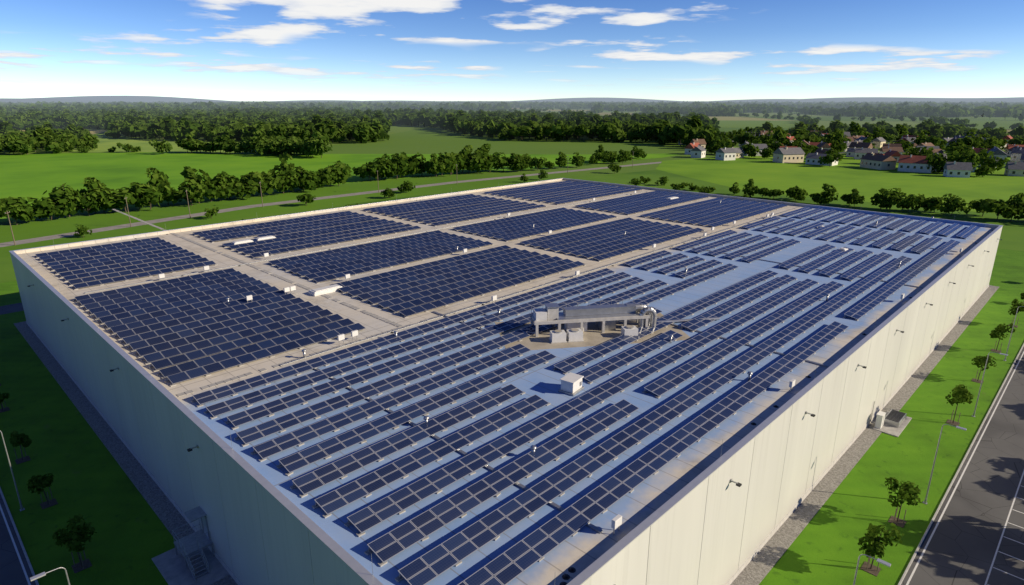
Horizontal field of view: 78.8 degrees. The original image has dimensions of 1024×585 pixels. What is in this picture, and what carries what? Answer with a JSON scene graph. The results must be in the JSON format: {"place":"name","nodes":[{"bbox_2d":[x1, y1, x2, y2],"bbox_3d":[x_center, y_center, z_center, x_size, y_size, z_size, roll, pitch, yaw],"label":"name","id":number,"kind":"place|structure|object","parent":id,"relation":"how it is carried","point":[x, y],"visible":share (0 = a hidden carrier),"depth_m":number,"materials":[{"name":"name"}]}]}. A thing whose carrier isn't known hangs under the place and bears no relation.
{"place":"outdoors","nodes":[
{"label":"outdoors","id":0,"kind":"place"},
{"bbox_2d":[20,130,107,133],"bbox_3d":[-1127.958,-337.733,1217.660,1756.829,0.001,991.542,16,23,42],"label":"yellow field","id":1,"kind":"structure","parent":0,"point":[96,131],"depth_m":755.86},
{"bbox_2d":[48,132,255,151],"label":"pale green field","id":2,"kind":"structure","parent":0,"point":[105,143],"depth_m":544.92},
{"bbox_2d":[0,152,684,221],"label":"field","id":3,"kind":"structure","parent":0,"point":[25,176],"depth_m":355.22,"materials":[{"name":"plant"}]},
{"bbox_2d":[0,149,1005,246],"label":"country road","id":4,"kind":"structure","parent":0,"point":[18,242],"depth_m":217.19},
{"bbox_2d":[17,180,995,584],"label":"roof deck","id":5,"kind":"structure","parent":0,"point":[583,548],"depth_m":57.51,"materials":[{"name":"concrete"}]},
{"bbox_2d":[37,196,718,384],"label":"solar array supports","id":6,"kind":"object","parent":5,"relation":"on","point":[317,282],"visible":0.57,"depth_m":88.41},
{"bbox_2d":[34,192,787,386],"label":"solar array ballast","id":7,"kind":"structure","parent":5,"relation":"on","point":[166,381],"depth_m":90.08,"materials":[{"name":"concrete"}]},
{"bbox_2d":[35,180,787,383],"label":"solar array","id":8,"kind":"object","parent":5,"relation":"on","point":[174,326],"visible":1,"depth_m":94.45,"materials":[{"name":"glass"}]},
{"bbox_2d":[112,206,802,396],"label":"roof walkway pads","id":9,"kind":"object","parent":5,"relation":"on","point":[278,365],"visible":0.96,"depth_m":77.91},
{"bbox_2d":[14,178,997,253],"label":"parapet","id":10,"kind":"structure","parent":5,"relation":"on","point":[345,208],"depth_m":137.19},
{"bbox_2d":[32,190,971,571],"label":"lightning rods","id":11,"kind":"object","parent":10,"relation":"attached to","point":[372,568],"visible":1,"depth_m":54.74,"materials":[{"name":"metal"}]},
{"bbox_2d":[84,191,957,533],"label":"cable trays","id":12,"kind":"object","parent":5,"relation":"on","point":[554,505],"visible":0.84,"depth_m":80.78,"materials":[{"name":"metal"}]},
{"bbox_2d":[158,191,962,534],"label":"vents","id":13,"kind":"object","parent":5,"relation":"on","point":[616,521],"visible":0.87,"depth_m":76.87,"materials":[{"name":"metal"}]},
{"bbox_2d":[558,372,583,395],"bbox_3d":[5.155,7.896,53.855,1.500,1.180,1.900,12,21,34],"label":"rooftop unit","id":14,"kind":"object","parent":5,"relation":"on","point":[571,384],"visible":1,"depth_m":53.39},
{"bbox_2d":[193,215,956,577],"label":"solar array supports","id":15,"kind":"object","parent":5,"relation":"on","point":[499,363],"visible":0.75,"depth_m":50.61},
{"bbox_2d":[191,210,974,581],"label":"solar array ballast","id":16,"kind":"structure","parent":5,"relation":"on","point":[367,552],"depth_m":53.34,"materials":[{"name":"concrete"}]},
{"bbox_2d":[192,207,980,584],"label":"solar array","id":17,"kind":"object","parent":5,"relation":"on","point":[518,559],"visible":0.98,"depth_m":52.20,"materials":[{"name":"glass"}]},
{"bbox_2d":[495,299,719,349],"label":"rooftop hvac unit","id":18,"kind":"object","parent":5,"relation":"on","point":[587,326],"visible":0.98,"depth_m":67.11,"materials":[{"name":"metal"}]},
{"bbox_2d":[0,248,1023,584],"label":"lawn","id":19,"kind":"structure","parent":0,"point":[104,496],"depth_m":62.40,"materials":[{"name":"green plant"}]},
{"bbox_2d":[0,392,8,409],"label":"young tree","id":20,"kind":"object","parent":19,"relation":"in","point":[3,396],"visible":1,"depth_m":75.26,"materials":[{"name":"green plant"}]},
{"bbox_2d":[0,400,9,412],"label":"tree stakes","id":21,"kind":"object","parent":19,"relation":"on","point":[5,409],"visible":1,"depth_m":75.82,"materials":[{"name":"brown wood"}]},
{"bbox_2d":[0,431,24,510],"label":"street lamp","id":22,"kind":"object","parent":19,"relation":"on","point":[21,507],"visible":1,"depth_m":56.29,"materials":[{"name":"metal"}]},
{"bbox_2d":[9,431,31,459],"bbox_3d":[-51.105,15.886,64.938,2.210,3.391,1.797,16,23,42],"label":"young tree","id":23,"kind":"object","parent":19,"relation":"in","point":[16,439],"visible":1,"depth_m":64.48,"materials":[{"name":"green plant"}]},
{"bbox_2d":[14,448,30,463],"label":"tree stakes","id":24,"kind":"object","parent":19,"relation":"on","point":[26,458],"visible":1,"depth_m":65.11,"materials":[{"name":"brown wood"}]},
{"bbox_2d":[40,487,57,509],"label":"tree stakes","id":25,"kind":"object","parent":19,"relation":"on","point":[45,505],"visible":0.91,"depth_m":58.02,"materials":[{"name":"brown wood"}]},
{"bbox_2d":[27,473,54,503],"bbox_3d":[-43.328,18.212,57.590,2.153,3.272,2.219,16,23,42],"label":"young tree","id":26,"kind":"object","parent":25,"relation":"in","point":[40,482],"visible":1,"depth_m":56.94,"materials":[{"name":"green plant"}]},
{"bbox_2d":[30,567,69,584],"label":"street lamp","id":27,"kind":"object","parent":19,"relation":"on","point":[35,577],"visible":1,"depth_m":38.00,"materials":[{"name":"metal"}]},
{"bbox_2d":[71,550,91,572],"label":"tree stakes","id":28,"kind":"object","parent":19,"relation":"on","point":[78,567],"visible":0.97,"depth_m":50.30,"materials":[{"name":"brown wood"}]},
{"bbox_2d":[52,514,96,565],"bbox_3d":[-34.595,19.895,49.565,2.438,4.780,2.610,8,19,24],"label":"young tree","id":29,"kind":"object","parent":28,"relation":"in","point":[76,537],"visible":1,"depth_m":48.95,"materials":[{"name":"green plant"}]},
{"bbox_2d":[14,285,998,584],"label":"gravel strip","id":30,"kind":"object","parent":19,"relation":"on","point":[762,561],"visible":0.61,"depth_m":64.89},
{"bbox_2d":[26,285,988,584],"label":"building plinth","id":31,"kind":"structure","parent":19,"relation":"on","point":[730,581],"depth_m":63.27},
{"bbox_2d":[10,226,1002,584],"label":"building wall panels","id":32,"kind":"object","parent":31,"relation":"on","point":[716,528],"visible":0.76,"depth_m":51.88,"materials":[{"name":"metal"}]},
{"bbox_2d":[9,178,1002,584],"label":"parapet cap","id":33,"kind":"object","parent":32,"relation":"on","point":[365,574],"visible":1,"depth_m":44.58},
{"bbox_2d":[860,555,880,576],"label":"tree stakes","id":34,"kind":"object","parent":19,"relation":"on","point":[874,570],"visible":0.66,"depth_m":49.97,"materials":[{"name":"brown wood"}]},
{"bbox_2d":[857,523,903,568],"bbox_3d":[28.893,20.195,49.093,2.762,4.494,2.738,16,23,42],"label":"young tree","id":35,"kind":"object","parent":34,"relation":"in","point":[874,546],"visible":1,"depth_m":48.53,"materials":[{"name":"green plant"}]},
{"bbox_2d":[853,554,890,584],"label":"street lamp","id":36,"kind":"object","parent":19,"relation":"on","point":[885,563],"visible":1,"depth_m":39.43,"materials":[{"name":"metal"}]},
{"bbox_2d":[870,401,911,436],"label":"outdoor equipment unit","id":37,"kind":"object","parent":19,"relation":"on","point":[892,422],"visible":1,"depth_m":71.69,"materials":[{"name":"white paint"}]},
{"bbox_2d":[888,507,906,527],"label":"tree stakes","id":38,"kind":"object","parent":19,"relation":"on","point":[899,523],"visible":0.85,"depth_m":55.54,"materials":[{"name":"brown wood"}]},
{"bbox_2d":[884,477,920,521],"bbox_3d":[34.335,18.520,54.892,2.617,4.270,3.262,5,18,15],"label":"young tree","id":39,"kind":"object","parent":38,"relation":"on","point":[907,491],"visible":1,"depth_m":54.16,"materials":[{"name":"green plant"}]},
{"bbox_2d":[923,424,966,504],"bbox_3d":[39.207,15.836,56.536,1.900,8.425,0.350,16,23,42],"label":"street lamp","id":40,"kind":"object","parent":19,"relation":"on","point":[925,499],"visible":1,"depth_m":56.95,"materials":[{"name":"metal"}]},
{"bbox_2d":[946,410,960,425],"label":"tree stakes","id":41,"kind":"object","parent":19,"relation":"on","point":[955,423],"visible":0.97,"depth_m":72.56,"materials":[{"name":"brown wood"}]},
{"bbox_2d":[945,384,974,422],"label":"young tree","id":42,"kind":"object","parent":41,"relation":"in","point":[960,394],"visible":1,"depth_m":71.19,"materials":[{"name":"green plant"}]},
{"bbox_2d":[972,371,983,382],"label":"tree stakes","id":43,"kind":"object","parent":19,"relation":"on","point":[975,380],"visible":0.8,"depth_m":83.41,"materials":[{"name":"brown wood"}]},
{"bbox_2d":[971,355,996,380],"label":"young tree","id":44,"kind":"object","parent":43,"relation":"on","point":[981,361],"visible":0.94,"depth_m":82.31,"materials":[{"name":"green plant"}]},
{"bbox_2d":[972,352,1007,416],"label":"street lamp","id":45,"kind":"object","parent":19,"relation":"on","point":[973,415],"visible":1,"depth_m":72.95,"materials":[{"name":"metal"}]},
{"bbox_2d":[991,341,1001,352],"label":"tree stakes","id":46,"kind":"object","parent":19,"relation":"on","point":[994,350],"visible":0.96,"depth_m":93.38,"materials":[{"name":"brown wood"}]},
{"bbox_2d":[989,323,1015,350],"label":"young tree","id":47,"kind":"object","parent":46,"relation":"on","point":[1001,329],"visible":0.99,"depth_m":92.08,"materials":[{"name":"green plant"}]},
{"bbox_2d":[1003,306,1023,360],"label":"street lamp","id":48,"kind":"object","parent":19,"relation":"on","point":[1011,333],"visible":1,"depth_m":89.00,"materials":[{"name":"metal"}]},
{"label":"building","id":49,"kind":"object","parent":19,"relation":"on","visible":0},
{"bbox_2d":[151,506,229,584],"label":"escape stair and door","id":50,"kind":"object","parent":49,"relation":"attached to","point":[190,559],"visible":1,"depth_m":50.23,"materials":[{"name":"metal"}]},
{"bbox_2d":[27,239,1001,584],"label":"wall lights","id":51,"kind":"object","parent":49,"relation":"on","point":[731,479],"depth_m":61.65,"materials":[{"name":"metal"}]},
{"bbox_2d":[226,201,933,451],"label":"roof vents","id":52,"kind":"object","parent":49,"relation":"on","point":[533,448],"visible":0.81,"depth_m":62.39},
{"bbox_2d":[232,239,253,244],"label":"skylight","id":53,"kind":"object","parent":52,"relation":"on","point":[241,241],"visible":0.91,"depth_m":108.66,"materials":[{"name":"white paint"}]},
{"bbox_2d":[255,235,275,240],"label":"roof smoke vent","id":54,"kind":"object","parent":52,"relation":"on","point":[264,237],"visible":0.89,"depth_m":111.57,"materials":[{"name":"white paint"}]},
{"bbox_2d":[308,284,341,295],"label":"skylight","id":55,"kind":"object","parent":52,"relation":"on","point":[324,290],"visible":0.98,"depth_m":81.00,"materials":[{"name":"white paint"}]},
{"bbox_2d":[0,101,1023,257],"bbox_3d":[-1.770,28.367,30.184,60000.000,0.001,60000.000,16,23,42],"label":"ground","id":56,"kind":"structure","parent":0,"point":[412,139],"depth_m":269.70,"materials":[{"name":"green plant"}]},
{"bbox_2d":[5,211,15,244],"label":"utility pole","id":57,"kind":"object","parent":56,"relation":"on","point":[10,227],"visible":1,"depth_m":160.61,"materials":[{"name":"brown wood"}]},
{"bbox_2d":[0,121,98,154],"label":"forest","id":58,"kind":"object","parent":56,"relation":"on","point":[69,137],"visible":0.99,"depth_m":471.68,"materials":[{"name":"green plant"}]},
{"bbox_2d":[76,142,141,152],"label":"trees","id":59,"kind":"object","parent":56,"relation":"on","point":[84,149],"visible":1,"depth_m":451.55,"materials":[{"name":"green plant"}]},
{"bbox_2d":[148,127,332,157],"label":"trees","id":60,"kind":"object","parent":56,"relation":"on","point":[260,142],"visible":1,"depth_m":431.07,"materials":[{"name":"green plant"}]},
{"bbox_2d":[102,106,392,142],"bbox_3d":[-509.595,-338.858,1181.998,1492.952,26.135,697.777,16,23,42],"label":"forest","id":61,"kind":"object","parent":56,"relation":"on","point":[373,126],"visible":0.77,"depth_m":604.31,"materials":[{"name":"green plant"}]},
{"bbox_2d":[0,143,646,224],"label":"roadside trees","id":62,"kind":"object","parent":56,"relation":"on","point":[98,194],"visible":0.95,"depth_m":236.20,"materials":[{"name":"green plant"}]},
{"bbox_2d":[73,164,621,236],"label":"trees","id":63,"kind":"object","parent":56,"relation":"on","point":[308,198],"visible":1,"depth_m":237.78,"materials":[{"name":"green plant"}]},
{"bbox_2d":[242,176,753,219],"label":"shrubs","id":64,"kind":"object","parent":56,"relation":"on","point":[682,185],"visible":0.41,"depth_m":260.50,"materials":[{"name":"green plant"}]},
{"bbox_2d":[0,105,1023,129],"bbox_3d":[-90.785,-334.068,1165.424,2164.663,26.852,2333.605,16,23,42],"label":"woods","id":65,"kind":"object","parent":56,"relation":"on","point":[29,117],"visible":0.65,"depth_m":1113.26,"materials":[{"name":"green plant"}]},
{"bbox_2d":[0,170,1023,282],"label":"rough grass strip","id":66,"kind":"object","parent":56,"relation":"on","point":[1012,238],"visible":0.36,"depth_m":234.51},
{"bbox_2d":[0,343,1023,584],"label":"kerbs","id":67,"kind":"structure","parent":56,"relation":"on","point":[899,583],"depth_m":57.04,"materials":[{"name":"concrete"}]},
{"bbox_2d":[0,101,1023,116],"bbox_3d":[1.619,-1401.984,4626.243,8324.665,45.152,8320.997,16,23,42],"label":"woods","id":68,"kind":"object","parent":56,"relation":"on","point":[993,108],"visible":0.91,"depth_m":2348.82,"materials":[{"name":"green plant"}]},
{"bbox_2d":[19,107,1023,132],"bbox_3d":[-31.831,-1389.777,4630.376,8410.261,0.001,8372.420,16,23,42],"label":"fields patchwork","id":69,"kind":"structure","parent":56,"relation":"on","point":[750,121],"depth_m":1169.97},
{"bbox_2d":[384,107,720,147],"bbox_3d":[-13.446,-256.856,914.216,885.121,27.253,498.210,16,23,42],"label":"forest","id":70,"kind":"object","parent":56,"relation":"on","point":[662,128],"visible":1,"depth_m":640.24,"materials":[{"name":"green plant"}]},
{"bbox_2d":[515,149,632,170],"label":"tree row","id":71,"kind":"object","parent":56,"relation":"on","point":[578,161],"visible":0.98,"depth_m":347.38,"materials":[{"name":"green plant"}]},
{"bbox_2d":[206,107,1023,128],"bbox_3d":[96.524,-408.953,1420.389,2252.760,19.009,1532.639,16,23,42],"label":"hedgerows","id":72,"kind":"object","parent":56,"relation":"on","point":[806,119],"visible":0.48,"depth_m":1190.45,"materials":[{"name":"green plant"}]},
{"bbox_2d":[685,142,700,154],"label":"house","id":73,"kind":"structure","parent":56,"relation":"on","point":[689,147],"depth_m":433.60,"materials":[{"name":"red tile"}]},
{"bbox_2d":[690,139,705,147],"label":"house","id":74,"kind":"structure","parent":56,"relation":"on","point":[702,142],"depth_m":468.44,"materials":[{"name":"brown tile"}]},
{"bbox_2d":[691,145,705,157],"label":"house","id":75,"kind":"structure","parent":56,"relation":"on","point":[698,152],"depth_m":408.15,"materials":[{"name":"paint"}]},
{"bbox_2d":[744,143,767,155],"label":"house","id":76,"kind":"structure","parent":56,"relation":"on","point":[762,146],"depth_m":423.57,"materials":[{"name":"grey tile"}]},
{"bbox_2d":[807,141,820,145],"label":"house","id":77,"kind":"structure","parent":56,"relation":"on","point":[813,143],"depth_m":472.44,"materials":[{"name":"red tile"}]},
{"bbox_2d":[656,155,1023,215],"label":"grass field","id":78,"kind":"structure","parent":56,"relation":"on","point":[846,175],"depth_m":300.57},
{"bbox_2d":[715,147,736,160],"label":"house","id":79,"kind":"structure","parent":78,"relation":"on","point":[724,154],"depth_m":391.45,"materials":[{"name":"paint"}]},
{"bbox_2d":[732,147,744,157],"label":"house","id":80,"kind":"structure","parent":78,"relation":"on","point":[740,152],"depth_m":407.38,"materials":[{"name":"grey tile"}]},
{"bbox_2d":[773,147,804,162],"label":"house","id":81,"kind":"structure","parent":78,"relation":"on","point":[789,155],"depth_m":375.74,"materials":[{"name":"grey tile"}]},
{"bbox_2d":[805,153,837,165],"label":"house","id":82,"kind":"structure","parent":78,"relation":"on","point":[812,158],"depth_m":364.89,"materials":[{"name":"paint"}]},
{"bbox_2d":[814,148,830,153],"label":"house","id":83,"kind":"structure","parent":78,"relation":"on","point":[820,150],"depth_m":396.73,"materials":[{"name":"grey tile"}]},
{"bbox_2d":[817,141,830,148],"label":"house","id":84,"kind":"structure","parent":78,"relation":"on","point":[823,145],"depth_m":422.33,"materials":[{"name":"grey tile"}]},
{"bbox_2d":[846,147,854,156],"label":"house","id":85,"kind":"structure","parent":78,"relation":"on","point":[850,152],"depth_m":415.97,"materials":[{"name":"grey tile"}]},
{"bbox_2d":[854,147,877,158],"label":"house","id":86,"kind":"structure","parent":78,"relation":"on","point":[860,152],"depth_m":396.93,"materials":[{"name":"grey tile"}]},
{"bbox_2d":[860,153,896,169],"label":"house","id":87,"kind":"structure","parent":78,"relation":"on","point":[878,161],"depth_m":340.15,"materials":[{"name":"paint"}]},
{"bbox_2d":[879,146,902,154],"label":"house","id":88,"kind":"structure","parent":78,"relation":"on","point":[882,150],"depth_m":401.79,"materials":[{"name":"brown tile"}]},
{"bbox_2d":[884,149,900,161],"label":"house","id":89,"kind":"structure","parent":78,"relation":"on","point":[894,154],"depth_m":378.28,"materials":[{"name":"red tile"}]},
{"bbox_2d":[898,155,933,172],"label":"house","id":90,"kind":"structure","parent":78,"relation":"on","point":[910,163],"depth_m":327.38,"materials":[{"name":"paint"}]},
{"bbox_2d":[916,145,939,151],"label":"house","id":91,"kind":"structure","parent":78,"relation":"on","point":[935,147],"depth_m":407.55,"materials":[{"name":"grey tile"}]},
{"bbox_2d":[918,149,943,153],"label":"house","id":92,"kind":"structure","parent":78,"relation":"on","point":[938,151],"depth_m":386.11,"materials":[{"name":"brown tile"}]},
{"bbox_2d":[943,161,972,177],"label":"house","id":93,"kind":"structure","parent":78,"relation":"on","point":[958,169],"depth_m":305.07,"materials":[{"name":"paint"}]},
{"bbox_2d":[972,147,989,153],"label":"house","id":94,"kind":"structure","parent":78,"relation":"on","point":[976,150],"depth_m":391.19,"materials":[{"name":"red tile"}]},
{"bbox_2d":[987,146,1006,163],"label":"house","id":95,"kind":"structure","parent":78,"relation":"on","point":[998,152],"depth_m":368.64,"materials":[{"name":"grey tile"}]},
{"bbox_2d":[1004,161,1023,176],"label":"house","id":96,"kind":"structure","parent":78,"relation":"on","point":[1015,168],"depth_m":309.76,"materials":[{"name":"paint"}]},
{"bbox_2d":[1007,146,1023,155],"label":"house","id":97,"kind":"structure","parent":78,"relation":"on","point":[1009,153],"depth_m":420.06,"materials":[{"name":"brown tile"}]},
{"bbox_2d":[1010,148,1023,161],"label":"house","id":98,"kind":"structure","parent":78,"relation":"on","point":[1016,154],"depth_m":383.77,"materials":[{"name":"paint"}]},
{"bbox_2d":[680,121,1023,176],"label":"trees","id":99,"kind":"object","parent":56,"relation":"on","point":[959,150],"visible":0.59,"depth_m":425.16,"materials":[{"name":"green plant"}]},
{"bbox_2d":[849,141,872,147],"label":"house","id":100,"kind":"structure","parent":56,"relation":"on","point":[857,144],"depth_m":429.99,"materials":[{"name":"grey tile"}]},
{"bbox_2d":[709,119,1023,153],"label":"village trees","id":101,"kind":"object","parent":56,"relation":"on","point":[938,132],"visible":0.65,"depth_m":557.63,"materials":[{"name":"green plant"}]},
{"bbox_2d":[729,179,1023,220],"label":"hedge row","id":102,"kind":"object","parent":56,"relation":"on","point":[885,198],"visible":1,"depth_m":209.45,"materials":[{"name":"green plant"}]},
{"bbox_2d":[872,137,885,147],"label":"house","id":103,"kind":"structure","parent":56,"relation":"on","point":[879,141],"depth_m":498.26,"materials":[{"name":"paint"}]},
{"bbox_2d":[882,143,901,146],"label":"house","id":104,"kind":"structure","parent":56,"relation":"on","point":[890,145],"depth_m":427.17,"materials":[{"name":"brown tile"}]},
{"bbox_2d":[915,142,933,146],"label":"house","id":105,"kind":"structure","parent":56,"relation":"on","point":[926,144],"depth_m":431.13,"materials":[{"name":"brown tile"}]},
{"bbox_2d":[1005,144,1023,153],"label":"house","id":106,"kind":"structure","parent":56,"relation":"on","point":[1007,147],"depth_m":437.41,"materials":[{"name":"red tile"}]},
{"bbox_2d":[0,303,1023,584],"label":"road asphalt","id":107,"kind":"structure","parent":0,"point":[962,545],"depth_m":55.85,"materials":[{"name":"asphalt"}]},
{"bbox_2d":[0,352,1023,584],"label":"road markings","id":108,"kind":"object","parent":107,"relation":"on","point":[29,583],"visible":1,"depth_m":55.06,"materials":[{"name":"paint"}]},
{"bbox_2d":[0,96,1023,102],"bbox_3d":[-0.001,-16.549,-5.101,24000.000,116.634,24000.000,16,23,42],"label":"distant hills","id":109,"kind":"structure","parent":0,"point":[104,99],"depth_m":7977.34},
{"bbox_2d":[0,0,1023,100],"label":"sky","id":110,"kind":"structure","parent":0,"point":[228,50],"materials":[{"name":"blue"}]},
{"bbox_2d":[135,188,992,584],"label":"roof drains","id":111,"kind":"structure","parent":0,"point":[571,570],"depth_m":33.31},
{"bbox_2d":[381,105,846,111],"bbox_3d":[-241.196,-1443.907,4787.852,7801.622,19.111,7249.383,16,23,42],"label":"hedgerows","id":112,"kind":"object","parent":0,"point":[536,107],"visible":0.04,"depth_m":2621.57,"materials":[{"name":"green plant"}]},
{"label":"tree stakes","id":113,"kind":"object","parent":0,"visible":0},
{"bbox_2d":[1008,299,1023,323],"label":"young tree","id":114,"kind":"object","parent":113,"relation":"in","point":[1013,310],"visible":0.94,"depth_m":103.17,"materials":[{"name":"green plant"}]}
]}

